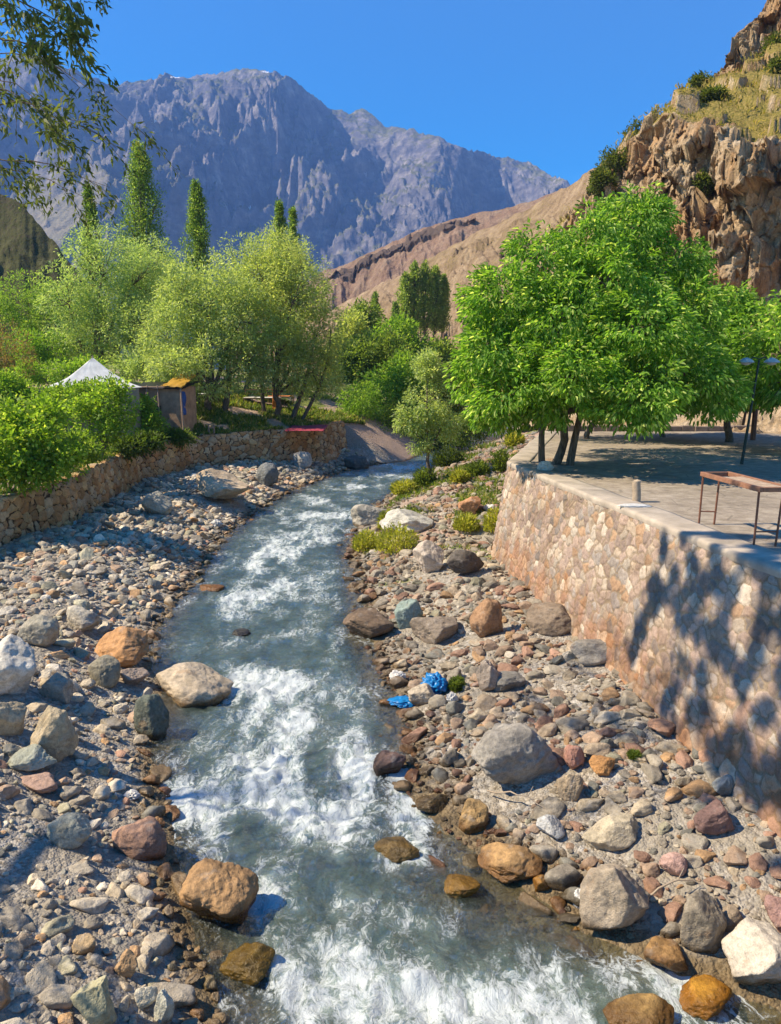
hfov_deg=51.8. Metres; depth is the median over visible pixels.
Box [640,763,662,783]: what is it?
rock
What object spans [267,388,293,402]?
picnic platform
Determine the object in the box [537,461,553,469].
rock
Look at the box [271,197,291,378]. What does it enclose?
poplar tree
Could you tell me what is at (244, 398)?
picnic platform
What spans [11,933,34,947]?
rock
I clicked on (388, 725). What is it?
rock
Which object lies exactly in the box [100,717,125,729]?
rock
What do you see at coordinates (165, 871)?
rock
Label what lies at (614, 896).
boulder
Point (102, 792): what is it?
rock
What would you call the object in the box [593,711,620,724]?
rock
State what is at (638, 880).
rock
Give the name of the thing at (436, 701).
rock
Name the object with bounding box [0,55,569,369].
mountain
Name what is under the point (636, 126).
cliff shrub
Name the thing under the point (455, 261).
tan hillside
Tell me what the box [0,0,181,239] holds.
overhanging willow
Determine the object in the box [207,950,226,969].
rock
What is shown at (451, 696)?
litter
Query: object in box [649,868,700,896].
driftwood
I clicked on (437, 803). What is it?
boulder
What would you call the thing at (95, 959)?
rock
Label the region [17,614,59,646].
boulder
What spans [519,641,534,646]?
rock
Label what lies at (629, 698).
rock
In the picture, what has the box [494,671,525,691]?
boulder
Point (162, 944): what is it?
rock
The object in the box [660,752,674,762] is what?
rock
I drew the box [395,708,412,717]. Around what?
rock
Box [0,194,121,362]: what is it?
scrub hill
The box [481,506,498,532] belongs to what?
weed clump
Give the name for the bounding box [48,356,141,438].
tent
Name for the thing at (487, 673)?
boulder
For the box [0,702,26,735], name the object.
boulder
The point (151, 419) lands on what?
shrub
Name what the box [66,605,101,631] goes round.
boulder
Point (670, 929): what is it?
rock
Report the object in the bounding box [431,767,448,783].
rock
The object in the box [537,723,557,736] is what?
rock
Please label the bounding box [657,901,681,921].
rock
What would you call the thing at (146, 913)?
rock
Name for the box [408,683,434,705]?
boulder
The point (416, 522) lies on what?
boulder
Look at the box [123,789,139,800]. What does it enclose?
litter
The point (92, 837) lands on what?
rock
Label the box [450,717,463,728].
rock
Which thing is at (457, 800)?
rock
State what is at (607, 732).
rock
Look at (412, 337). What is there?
broadleaf tree
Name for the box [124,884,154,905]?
rock
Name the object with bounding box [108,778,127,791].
rock
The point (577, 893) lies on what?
litter
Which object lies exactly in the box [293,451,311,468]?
boulder
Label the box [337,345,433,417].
broadleaf tree
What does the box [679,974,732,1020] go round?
boulder
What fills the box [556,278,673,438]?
walnut tree
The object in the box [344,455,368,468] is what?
boulder
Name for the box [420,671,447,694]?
plastic bag
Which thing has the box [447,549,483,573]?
boulder
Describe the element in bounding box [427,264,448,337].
poplar tree
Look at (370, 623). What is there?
boulder
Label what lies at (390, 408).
bush
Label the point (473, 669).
rock
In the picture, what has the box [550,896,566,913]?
rock
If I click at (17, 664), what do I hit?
boulder
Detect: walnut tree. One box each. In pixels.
[442,180,754,465]
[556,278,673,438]
[650,358,704,436]
[666,278,778,441]
[726,288,780,419]
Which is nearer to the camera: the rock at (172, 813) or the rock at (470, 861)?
the rock at (470, 861)
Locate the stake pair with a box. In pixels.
[208,424,214,433]
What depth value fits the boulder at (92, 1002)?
7.26 m
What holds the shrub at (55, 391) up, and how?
on the ground at (370, 440)
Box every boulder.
[0,634,35,694]
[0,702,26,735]
[8,744,56,770]
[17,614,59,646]
[21,771,57,792]
[28,705,78,761]
[39,672,73,703]
[46,812,91,849]
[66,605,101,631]
[70,975,116,1023]
[88,655,120,687]
[94,626,149,666]
[112,816,166,860]
[120,667,149,684]
[133,694,169,740]
[141,491,171,514]
[156,662,233,709]
[179,858,258,924]
[196,468,249,498]
[219,942,274,987]
[256,462,278,485]
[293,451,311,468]
[343,608,393,638]
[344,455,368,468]
[351,504,386,527]
[373,750,405,777]
[374,836,419,862]
[379,508,433,532]
[394,598,422,629]
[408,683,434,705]
[410,616,457,644]
[412,540,443,572]
[415,793,448,812]
[444,874,479,899]
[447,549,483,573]
[459,798,488,833]
[469,598,502,637]
[471,723,558,784]
[476,659,499,691]
[477,842,542,883]
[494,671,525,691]
[525,602,571,636]
[570,639,606,665]
[579,863,649,930]
[582,812,639,851]
[602,993,674,1023]
[643,936,687,971]
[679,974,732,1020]
[680,890,726,953]
[693,799,734,834]
[721,917,780,985]
[764,894,780,932]
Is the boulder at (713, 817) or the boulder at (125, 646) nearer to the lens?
the boulder at (713, 817)
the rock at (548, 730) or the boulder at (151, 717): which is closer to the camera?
the rock at (548, 730)
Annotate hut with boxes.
[135,374,199,431]
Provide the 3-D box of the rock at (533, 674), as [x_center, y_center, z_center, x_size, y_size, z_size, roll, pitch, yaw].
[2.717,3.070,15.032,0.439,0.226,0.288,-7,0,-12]
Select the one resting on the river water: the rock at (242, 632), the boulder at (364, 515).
the rock at (242, 632)
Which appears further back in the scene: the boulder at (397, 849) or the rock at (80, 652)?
the rock at (80, 652)
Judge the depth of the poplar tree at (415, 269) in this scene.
124.49 m
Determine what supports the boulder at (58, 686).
on the ground at (370, 440)
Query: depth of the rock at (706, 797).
10.58 m
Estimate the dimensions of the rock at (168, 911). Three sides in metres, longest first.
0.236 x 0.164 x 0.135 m
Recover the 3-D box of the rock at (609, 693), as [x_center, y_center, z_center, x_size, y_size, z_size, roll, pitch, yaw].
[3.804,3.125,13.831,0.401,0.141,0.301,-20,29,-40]
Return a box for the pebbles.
[0,430,780,1023]
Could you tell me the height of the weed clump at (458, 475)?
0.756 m
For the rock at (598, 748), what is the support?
on the ground at (370, 440)
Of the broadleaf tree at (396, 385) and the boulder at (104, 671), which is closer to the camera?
the boulder at (104, 671)
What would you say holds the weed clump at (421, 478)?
on the ground at (370, 440)
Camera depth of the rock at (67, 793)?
11.16 m
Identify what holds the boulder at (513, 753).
on the ground at (370, 440)
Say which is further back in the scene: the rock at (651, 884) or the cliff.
the cliff
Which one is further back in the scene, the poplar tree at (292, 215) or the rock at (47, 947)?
the poplar tree at (292, 215)
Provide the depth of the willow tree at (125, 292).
53.24 m
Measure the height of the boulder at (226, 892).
0.704 m
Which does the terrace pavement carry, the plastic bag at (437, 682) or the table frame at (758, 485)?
the table frame at (758, 485)
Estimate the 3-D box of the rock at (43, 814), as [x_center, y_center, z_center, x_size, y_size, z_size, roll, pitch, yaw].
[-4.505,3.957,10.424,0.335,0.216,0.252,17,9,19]
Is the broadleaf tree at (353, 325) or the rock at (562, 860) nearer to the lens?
the rock at (562, 860)
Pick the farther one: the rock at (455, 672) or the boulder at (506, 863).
the rock at (455, 672)
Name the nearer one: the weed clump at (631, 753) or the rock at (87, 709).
the weed clump at (631, 753)
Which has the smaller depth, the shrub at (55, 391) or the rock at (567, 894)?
the rock at (567, 894)
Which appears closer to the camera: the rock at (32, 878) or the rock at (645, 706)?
the rock at (32, 878)
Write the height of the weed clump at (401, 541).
1.071 m
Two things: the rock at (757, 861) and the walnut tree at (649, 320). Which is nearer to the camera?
the rock at (757, 861)
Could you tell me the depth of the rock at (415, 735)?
13.56 m
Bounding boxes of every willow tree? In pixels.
[0,268,87,362]
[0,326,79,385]
[32,210,180,369]
[101,230,200,353]
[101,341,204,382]
[129,248,281,411]
[193,216,335,390]
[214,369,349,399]
[228,227,352,419]
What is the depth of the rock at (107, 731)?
13.12 m
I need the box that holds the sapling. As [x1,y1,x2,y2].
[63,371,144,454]
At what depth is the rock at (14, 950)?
7.74 m
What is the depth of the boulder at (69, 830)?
9.85 m
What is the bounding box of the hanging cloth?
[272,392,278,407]
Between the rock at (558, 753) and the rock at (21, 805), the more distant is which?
the rock at (558, 753)
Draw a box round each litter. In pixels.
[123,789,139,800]
[210,519,222,526]
[389,670,406,678]
[446,692,457,702]
[483,504,496,510]
[573,888,579,908]
[617,503,651,507]
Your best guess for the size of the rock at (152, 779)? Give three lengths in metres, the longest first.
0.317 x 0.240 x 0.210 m
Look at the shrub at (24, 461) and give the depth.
24.46 m
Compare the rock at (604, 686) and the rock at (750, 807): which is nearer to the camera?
the rock at (750, 807)
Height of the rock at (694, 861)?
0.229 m
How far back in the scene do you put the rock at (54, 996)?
7.36 m
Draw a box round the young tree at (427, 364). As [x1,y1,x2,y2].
[390,345,465,481]
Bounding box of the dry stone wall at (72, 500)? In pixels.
[0,420,346,546]
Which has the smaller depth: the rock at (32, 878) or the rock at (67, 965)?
the rock at (67, 965)
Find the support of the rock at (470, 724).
on the ground at (370, 440)
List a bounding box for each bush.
[0,366,44,411]
[12,353,111,388]
[335,377,393,431]
[374,398,424,440]
[400,402,450,448]
[435,410,493,449]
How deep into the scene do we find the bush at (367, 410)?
56.95 m
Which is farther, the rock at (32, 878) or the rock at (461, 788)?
the rock at (461, 788)
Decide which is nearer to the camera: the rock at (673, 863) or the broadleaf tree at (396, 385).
the rock at (673, 863)
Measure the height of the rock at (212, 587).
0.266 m
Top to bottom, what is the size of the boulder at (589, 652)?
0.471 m
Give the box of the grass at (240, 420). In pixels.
[0,36,780,559]
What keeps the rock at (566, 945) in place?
on the ground at (370, 440)
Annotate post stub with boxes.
[632,479,640,501]
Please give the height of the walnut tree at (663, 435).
6.223 m
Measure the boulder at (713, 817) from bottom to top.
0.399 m
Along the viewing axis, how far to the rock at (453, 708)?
14.15 m
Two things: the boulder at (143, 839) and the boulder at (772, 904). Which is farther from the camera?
the boulder at (143, 839)
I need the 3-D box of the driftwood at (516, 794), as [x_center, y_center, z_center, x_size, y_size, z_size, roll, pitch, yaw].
[1.807,3.939,11.194,1.112,0.312,0.155,9,13,42]
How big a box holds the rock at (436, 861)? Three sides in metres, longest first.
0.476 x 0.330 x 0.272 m
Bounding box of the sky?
[0,0,766,184]
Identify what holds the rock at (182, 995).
on the ground at (370, 440)
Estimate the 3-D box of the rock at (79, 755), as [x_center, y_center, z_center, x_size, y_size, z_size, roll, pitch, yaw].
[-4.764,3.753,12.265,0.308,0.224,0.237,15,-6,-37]
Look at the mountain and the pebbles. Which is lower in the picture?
the pebbles
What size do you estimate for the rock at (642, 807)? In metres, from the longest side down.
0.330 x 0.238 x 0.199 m
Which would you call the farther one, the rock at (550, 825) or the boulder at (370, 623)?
the boulder at (370, 623)
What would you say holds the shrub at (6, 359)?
on the ground at (370, 440)
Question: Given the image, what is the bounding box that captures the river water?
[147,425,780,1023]
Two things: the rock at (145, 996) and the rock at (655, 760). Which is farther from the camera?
the rock at (655, 760)
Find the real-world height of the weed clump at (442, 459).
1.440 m
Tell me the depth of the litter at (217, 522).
30.47 m
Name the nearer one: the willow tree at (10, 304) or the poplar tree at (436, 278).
the willow tree at (10, 304)
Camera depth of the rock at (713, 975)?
8.37 m
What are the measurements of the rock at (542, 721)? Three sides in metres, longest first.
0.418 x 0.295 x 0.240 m
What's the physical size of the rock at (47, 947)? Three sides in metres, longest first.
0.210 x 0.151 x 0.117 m
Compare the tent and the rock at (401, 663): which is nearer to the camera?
the rock at (401, 663)
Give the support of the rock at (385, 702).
on the ground at (370, 440)
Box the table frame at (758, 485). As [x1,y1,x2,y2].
[698,471,780,545]
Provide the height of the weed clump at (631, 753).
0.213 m
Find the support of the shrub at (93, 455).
on the ground at (370, 440)
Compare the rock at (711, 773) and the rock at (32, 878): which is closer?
the rock at (32, 878)
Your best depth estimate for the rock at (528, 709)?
13.74 m
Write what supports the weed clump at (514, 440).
on the ground at (370, 440)
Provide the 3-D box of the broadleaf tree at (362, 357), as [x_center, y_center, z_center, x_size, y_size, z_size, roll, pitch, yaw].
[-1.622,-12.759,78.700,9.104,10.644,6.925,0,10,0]
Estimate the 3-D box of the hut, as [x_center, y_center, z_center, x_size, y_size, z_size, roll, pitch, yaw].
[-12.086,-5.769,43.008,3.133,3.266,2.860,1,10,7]
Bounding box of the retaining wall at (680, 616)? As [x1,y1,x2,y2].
[491,431,780,837]
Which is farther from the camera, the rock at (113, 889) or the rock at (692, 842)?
the rock at (692, 842)
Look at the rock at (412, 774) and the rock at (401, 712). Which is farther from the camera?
the rock at (401, 712)
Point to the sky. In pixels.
(547, 84)
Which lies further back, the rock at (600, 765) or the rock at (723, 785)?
the rock at (600, 765)
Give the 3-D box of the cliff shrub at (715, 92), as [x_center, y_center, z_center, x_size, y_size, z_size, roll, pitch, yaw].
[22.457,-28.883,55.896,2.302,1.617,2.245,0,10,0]
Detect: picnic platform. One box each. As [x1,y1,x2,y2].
[243,389,280,400]
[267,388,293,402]
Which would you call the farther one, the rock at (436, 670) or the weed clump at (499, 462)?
the weed clump at (499, 462)
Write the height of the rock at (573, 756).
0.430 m
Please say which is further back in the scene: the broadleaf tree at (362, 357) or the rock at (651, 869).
the broadleaf tree at (362, 357)
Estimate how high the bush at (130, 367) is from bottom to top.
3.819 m
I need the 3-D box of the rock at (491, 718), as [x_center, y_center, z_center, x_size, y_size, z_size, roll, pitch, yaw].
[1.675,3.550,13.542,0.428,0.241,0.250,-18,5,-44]
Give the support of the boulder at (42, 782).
on the ground at (370, 440)
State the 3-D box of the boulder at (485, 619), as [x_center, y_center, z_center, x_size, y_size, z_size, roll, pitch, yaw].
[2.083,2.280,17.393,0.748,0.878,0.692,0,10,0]
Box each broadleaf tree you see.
[321,302,372,378]
[331,326,418,384]
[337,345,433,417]
[340,296,387,340]
[369,311,436,366]
[407,354,467,424]
[426,332,464,389]
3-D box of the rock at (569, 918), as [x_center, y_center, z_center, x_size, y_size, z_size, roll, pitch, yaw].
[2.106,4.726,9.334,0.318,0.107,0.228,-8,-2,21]
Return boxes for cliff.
[468,0,780,433]
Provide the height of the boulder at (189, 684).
0.885 m
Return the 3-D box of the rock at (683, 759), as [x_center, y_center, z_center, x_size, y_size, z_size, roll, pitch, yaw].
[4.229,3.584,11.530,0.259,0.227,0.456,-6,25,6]
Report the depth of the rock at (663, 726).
12.21 m
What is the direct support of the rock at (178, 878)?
on the ground at (370, 440)
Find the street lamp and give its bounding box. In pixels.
[739,356,779,463]
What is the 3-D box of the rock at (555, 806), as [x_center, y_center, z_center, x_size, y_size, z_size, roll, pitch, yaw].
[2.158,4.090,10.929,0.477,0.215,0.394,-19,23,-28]
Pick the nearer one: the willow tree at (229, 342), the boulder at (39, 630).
the boulder at (39, 630)
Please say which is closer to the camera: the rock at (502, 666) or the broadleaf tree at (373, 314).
the rock at (502, 666)
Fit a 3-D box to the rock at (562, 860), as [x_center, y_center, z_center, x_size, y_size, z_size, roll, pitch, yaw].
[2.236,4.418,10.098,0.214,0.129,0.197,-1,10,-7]
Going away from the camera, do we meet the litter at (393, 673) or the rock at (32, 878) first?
the rock at (32, 878)
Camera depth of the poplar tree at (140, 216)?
70.06 m
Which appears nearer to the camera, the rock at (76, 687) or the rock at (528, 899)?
the rock at (528, 899)
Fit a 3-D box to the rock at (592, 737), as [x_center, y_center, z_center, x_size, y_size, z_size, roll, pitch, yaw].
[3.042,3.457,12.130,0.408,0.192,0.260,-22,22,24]
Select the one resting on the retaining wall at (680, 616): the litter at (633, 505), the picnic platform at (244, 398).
the litter at (633, 505)
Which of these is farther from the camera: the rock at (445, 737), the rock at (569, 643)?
the rock at (569, 643)
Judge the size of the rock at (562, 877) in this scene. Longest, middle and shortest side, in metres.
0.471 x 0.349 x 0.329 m
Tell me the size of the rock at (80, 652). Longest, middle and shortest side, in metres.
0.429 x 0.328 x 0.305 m
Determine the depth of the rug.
46.37 m
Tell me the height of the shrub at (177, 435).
1.374 m
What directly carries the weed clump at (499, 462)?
on the ground at (370, 440)
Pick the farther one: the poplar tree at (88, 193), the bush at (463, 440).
the poplar tree at (88, 193)
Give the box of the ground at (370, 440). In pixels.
[0,360,780,1023]
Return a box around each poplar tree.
[73,183,111,356]
[112,138,174,373]
[179,178,213,375]
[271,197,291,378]
[286,205,306,372]
[370,291,381,326]
[390,300,399,325]
[394,270,416,322]
[406,260,424,333]
[416,259,437,340]
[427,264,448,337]
[437,273,451,337]
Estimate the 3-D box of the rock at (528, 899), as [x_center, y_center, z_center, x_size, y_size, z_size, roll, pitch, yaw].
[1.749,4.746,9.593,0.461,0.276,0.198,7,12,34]
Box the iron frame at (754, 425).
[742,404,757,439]
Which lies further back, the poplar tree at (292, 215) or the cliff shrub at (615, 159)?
the poplar tree at (292, 215)
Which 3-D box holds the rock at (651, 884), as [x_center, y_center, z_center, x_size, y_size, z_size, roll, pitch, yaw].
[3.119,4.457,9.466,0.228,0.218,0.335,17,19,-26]
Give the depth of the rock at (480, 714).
13.82 m
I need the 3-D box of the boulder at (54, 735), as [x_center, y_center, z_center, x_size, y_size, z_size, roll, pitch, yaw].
[-5.038,3.313,11.941,0.741,0.908,0.454,-4,10,-24]
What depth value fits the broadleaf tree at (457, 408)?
68.18 m
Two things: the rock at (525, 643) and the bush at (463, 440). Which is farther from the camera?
the bush at (463, 440)
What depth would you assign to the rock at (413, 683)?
15.49 m
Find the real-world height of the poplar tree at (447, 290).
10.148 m
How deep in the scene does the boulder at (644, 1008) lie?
7.82 m
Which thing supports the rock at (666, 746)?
on the ground at (370, 440)
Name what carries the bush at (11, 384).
on the ground at (370, 440)
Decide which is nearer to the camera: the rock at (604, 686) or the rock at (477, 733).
the rock at (477, 733)
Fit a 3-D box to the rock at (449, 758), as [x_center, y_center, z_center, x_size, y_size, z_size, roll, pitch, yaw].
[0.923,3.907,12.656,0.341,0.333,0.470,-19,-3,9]
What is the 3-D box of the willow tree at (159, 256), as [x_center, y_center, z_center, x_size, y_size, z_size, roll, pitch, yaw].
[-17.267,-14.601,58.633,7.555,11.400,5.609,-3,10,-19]
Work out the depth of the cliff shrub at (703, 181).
50.90 m
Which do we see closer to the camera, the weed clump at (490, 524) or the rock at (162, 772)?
the rock at (162, 772)
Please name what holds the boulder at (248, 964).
on the ground at (370, 440)
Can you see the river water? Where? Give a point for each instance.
(281, 745)
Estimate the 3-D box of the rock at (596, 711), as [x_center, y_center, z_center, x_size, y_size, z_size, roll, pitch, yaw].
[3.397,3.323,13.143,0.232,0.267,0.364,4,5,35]
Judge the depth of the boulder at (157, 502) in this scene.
29.39 m
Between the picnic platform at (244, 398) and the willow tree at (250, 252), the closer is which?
the picnic platform at (244, 398)
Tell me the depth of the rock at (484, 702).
14.23 m
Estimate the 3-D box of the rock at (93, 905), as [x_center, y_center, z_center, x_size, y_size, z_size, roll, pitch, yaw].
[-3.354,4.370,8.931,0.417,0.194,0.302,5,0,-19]
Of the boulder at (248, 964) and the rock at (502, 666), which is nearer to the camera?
the boulder at (248, 964)
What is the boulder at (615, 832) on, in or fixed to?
on the ground at (370, 440)
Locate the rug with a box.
[284,424,327,430]
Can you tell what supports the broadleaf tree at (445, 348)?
on the ground at (370, 440)
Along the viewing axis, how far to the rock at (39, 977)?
7.56 m
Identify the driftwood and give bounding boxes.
[487,787,545,809]
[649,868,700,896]
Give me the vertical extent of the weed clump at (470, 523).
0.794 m
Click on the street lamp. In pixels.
(769, 361)
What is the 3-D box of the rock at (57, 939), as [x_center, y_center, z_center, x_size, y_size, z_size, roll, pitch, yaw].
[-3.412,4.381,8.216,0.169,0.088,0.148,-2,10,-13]
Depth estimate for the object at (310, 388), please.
59.63 m
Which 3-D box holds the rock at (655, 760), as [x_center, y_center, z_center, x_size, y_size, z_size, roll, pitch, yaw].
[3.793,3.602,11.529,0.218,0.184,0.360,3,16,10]
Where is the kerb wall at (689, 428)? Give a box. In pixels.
[554,425,757,430]
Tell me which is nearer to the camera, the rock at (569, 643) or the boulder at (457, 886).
the boulder at (457, 886)
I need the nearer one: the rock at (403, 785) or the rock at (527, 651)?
the rock at (403, 785)
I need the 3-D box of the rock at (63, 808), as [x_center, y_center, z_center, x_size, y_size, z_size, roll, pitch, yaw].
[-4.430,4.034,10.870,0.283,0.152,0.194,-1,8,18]
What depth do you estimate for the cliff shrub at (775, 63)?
54.75 m
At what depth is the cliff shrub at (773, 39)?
60.00 m
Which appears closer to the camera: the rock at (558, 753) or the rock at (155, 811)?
the rock at (155, 811)
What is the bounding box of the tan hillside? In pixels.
[256,163,602,391]
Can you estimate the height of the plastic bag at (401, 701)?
0.135 m
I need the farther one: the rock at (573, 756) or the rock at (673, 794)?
the rock at (573, 756)
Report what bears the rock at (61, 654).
on the ground at (370, 440)
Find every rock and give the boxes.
[0,905,29,931]
[2,744,20,756]
[3,940,23,959]
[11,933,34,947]
[13,798,32,814]
[24,959,55,995]
[26,701,47,714]
[27,873,40,883]
[31,808,54,821]
[31,878,48,891]
[38,984,76,1009]
[40,677,48,685]
[40,914,74,938]
[41,940,54,955]
[50,650,69,658]
[50,933,65,944]
[52,639,75,647]
[57,803,71,813]
[58,955,77,974]
[60,786,82,800]
[69,677,80,692]
[69,751,88,759]
[69,859,94,874]
[69,897,108,913]
[71,933,95,954]
[73,647,89,657]
[78,702,95,716]
[86,831,97,841]
[88,953,102,968]
[93,724,114,738]
[93,785,109,799]
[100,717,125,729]
[105,882,124,898]
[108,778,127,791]
[114,949,136,977]
[118,994,130,1011]
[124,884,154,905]
[134,986,157,1008]
[137,907,158,920]
[137,954,148,970]
[141,805,165,818]
[142,774,159,784]
[142,932,174,956]
[149,764,171,781]
[152,982,196,1008]
[154,989,174,1023]
[157,862,173,880]
[162,904,173,918]
[164,805,180,821]
[171,871,186,897]
[190,1008,203,1020]
[200,584,224,591]
[200,974,217,990]
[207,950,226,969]
[232,628,250,635]
[372,657,389,666]
[379,699,390,707]
[382,723,395,735]
[392,659,407,668]
[393,780,412,791]
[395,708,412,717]
[401,727,427,743]
[404,708,423,719]
[404,767,418,782]
[408,679,422,689]
[422,855,447,877]
[425,648,444,658]
[428,694,446,708]
[431,668,443,673]
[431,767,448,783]
[435,732,452,745]
[439,748,458,767]
[446,701,466,715]
[447,669,461,686]
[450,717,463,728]
[452,795,467,805]
[454,782,470,794]
[458,496,480,514]
[461,853,478,870]
[463,718,478,730]
[468,708,489,721]
[469,666,478,675]
[470,673,477,681]
[470,729,484,736]
[472,646,484,655]
[474,694,496,710]
[482,714,498,724]
[496,814,509,828]
[497,662,518,671]
[512,634,528,640]
[518,891,552,916]
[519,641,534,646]
[520,703,549,714]
[521,646,533,657]
[525,670,545,680]
[529,843,558,863]
[530,796,564,820]
[533,874,550,891]
[535,715,552,729]
[536,814,564,838]
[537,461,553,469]
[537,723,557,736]
[544,863,582,890]
[547,933,563,951]
[549,648,559,656]
[550,747,565,765]
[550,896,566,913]
[554,703,568,717]
[556,716,589,733]
[557,774,583,801]
[558,857,578,869]
[558,912,580,923]
[558,935,596,958]
[560,887,579,906]
[563,744,583,769]
[565,641,571,651]
[576,798,604,811]
[582,731,604,742]
[584,742,610,754]
[589,755,614,775]
[592,707,602,716]
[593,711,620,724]
[598,727,616,736]
[600,682,615,689]
[602,687,619,700]
[604,795,622,814]
[614,733,638,743]
[619,690,641,706]
[620,709,641,720]
[624,743,644,753]
[628,871,643,888]
[630,798,652,815]
[637,702,653,711]
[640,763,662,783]
[642,862,659,877]
[642,877,663,897]
[646,754,662,768]
[647,717,675,736]
[654,741,683,753]
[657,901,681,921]
[658,921,680,938]
[659,852,687,875]
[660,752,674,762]
[664,787,683,801]
[675,749,692,768]
[681,779,717,797]
[681,833,708,851]
[682,854,702,868]
[697,792,716,803]
[703,761,720,783]
[703,875,730,890]
[703,972,722,981]
[711,774,733,795]
[722,904,742,931]
[723,845,747,865]
[725,797,740,812]
[742,802,758,812]
[749,852,767,872]
[755,836,773,847]
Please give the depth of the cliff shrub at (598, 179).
58.50 m
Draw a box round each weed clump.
[351,527,379,551]
[373,521,420,553]
[376,508,391,528]
[389,478,419,494]
[412,464,436,487]
[430,445,463,466]
[447,675,465,692]
[448,467,470,483]
[452,511,481,532]
[464,458,491,476]
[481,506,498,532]
[491,448,508,472]
[502,430,525,446]
[626,748,642,760]
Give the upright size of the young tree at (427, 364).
6.594 m
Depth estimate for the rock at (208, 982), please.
8.24 m
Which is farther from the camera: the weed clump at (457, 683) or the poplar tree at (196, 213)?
the poplar tree at (196, 213)
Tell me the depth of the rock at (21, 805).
10.39 m
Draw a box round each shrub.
[0,319,38,385]
[0,389,90,497]
[20,376,104,430]
[58,426,107,471]
[107,428,169,462]
[132,392,170,435]
[159,426,200,449]
[586,164,620,197]
[595,145,630,177]
[622,115,642,139]
[687,70,713,88]
[691,167,715,197]
[698,84,731,102]
[760,30,780,57]
[763,51,780,73]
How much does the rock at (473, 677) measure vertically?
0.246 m
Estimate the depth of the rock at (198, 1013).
7.79 m
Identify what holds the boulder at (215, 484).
on the ground at (370, 440)
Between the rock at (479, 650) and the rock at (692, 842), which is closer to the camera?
the rock at (692, 842)
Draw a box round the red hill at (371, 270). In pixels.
[225,191,557,369]
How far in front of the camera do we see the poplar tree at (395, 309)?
114.56 m
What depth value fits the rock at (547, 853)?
10.22 m
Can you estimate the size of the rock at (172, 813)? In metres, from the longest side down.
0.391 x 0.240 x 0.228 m
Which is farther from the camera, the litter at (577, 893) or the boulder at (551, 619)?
the boulder at (551, 619)
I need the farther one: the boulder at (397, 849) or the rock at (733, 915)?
the boulder at (397, 849)
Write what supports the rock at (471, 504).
on the ground at (370, 440)
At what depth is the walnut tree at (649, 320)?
20.35 m
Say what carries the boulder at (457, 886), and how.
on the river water
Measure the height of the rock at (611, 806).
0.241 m
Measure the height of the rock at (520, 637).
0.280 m
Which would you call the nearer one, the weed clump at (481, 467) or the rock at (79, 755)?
the rock at (79, 755)
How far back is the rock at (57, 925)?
8.30 m
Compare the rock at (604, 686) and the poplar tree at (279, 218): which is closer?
the rock at (604, 686)
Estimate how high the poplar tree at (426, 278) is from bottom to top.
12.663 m
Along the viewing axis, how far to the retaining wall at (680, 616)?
12.84 m
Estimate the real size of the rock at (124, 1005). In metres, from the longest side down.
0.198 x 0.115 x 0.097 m
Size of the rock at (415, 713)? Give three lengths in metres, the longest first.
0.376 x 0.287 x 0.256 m
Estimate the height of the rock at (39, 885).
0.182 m
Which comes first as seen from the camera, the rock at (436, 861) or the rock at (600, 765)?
the rock at (436, 861)
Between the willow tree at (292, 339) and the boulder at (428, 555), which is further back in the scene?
the willow tree at (292, 339)
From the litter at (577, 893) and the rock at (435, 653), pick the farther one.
the rock at (435, 653)
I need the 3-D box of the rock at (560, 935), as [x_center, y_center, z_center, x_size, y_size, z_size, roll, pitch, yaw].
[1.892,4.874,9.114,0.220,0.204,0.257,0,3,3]
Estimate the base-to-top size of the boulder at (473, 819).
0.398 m
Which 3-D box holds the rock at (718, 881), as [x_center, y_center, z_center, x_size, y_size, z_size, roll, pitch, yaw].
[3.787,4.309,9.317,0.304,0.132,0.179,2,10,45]
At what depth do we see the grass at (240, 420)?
47.90 m
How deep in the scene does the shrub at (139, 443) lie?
34.69 m
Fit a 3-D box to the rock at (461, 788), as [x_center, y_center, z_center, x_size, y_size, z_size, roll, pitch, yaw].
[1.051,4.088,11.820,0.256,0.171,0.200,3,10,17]
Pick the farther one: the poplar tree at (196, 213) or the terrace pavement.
the poplar tree at (196, 213)
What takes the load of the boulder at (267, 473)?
on the ground at (370, 440)
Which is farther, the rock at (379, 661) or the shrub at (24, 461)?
the shrub at (24, 461)
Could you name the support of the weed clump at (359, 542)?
on the ground at (370, 440)
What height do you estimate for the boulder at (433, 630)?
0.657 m
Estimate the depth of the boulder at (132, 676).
15.48 m
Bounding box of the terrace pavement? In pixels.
[531,431,780,551]
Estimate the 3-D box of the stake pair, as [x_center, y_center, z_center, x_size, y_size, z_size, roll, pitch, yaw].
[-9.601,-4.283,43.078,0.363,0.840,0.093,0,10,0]
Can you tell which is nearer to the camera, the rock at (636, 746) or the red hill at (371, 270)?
the rock at (636, 746)
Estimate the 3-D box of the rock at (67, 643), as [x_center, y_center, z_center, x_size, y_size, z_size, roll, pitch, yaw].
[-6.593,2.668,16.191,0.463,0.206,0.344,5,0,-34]
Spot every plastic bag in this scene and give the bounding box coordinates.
[387,695,415,707]
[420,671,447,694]

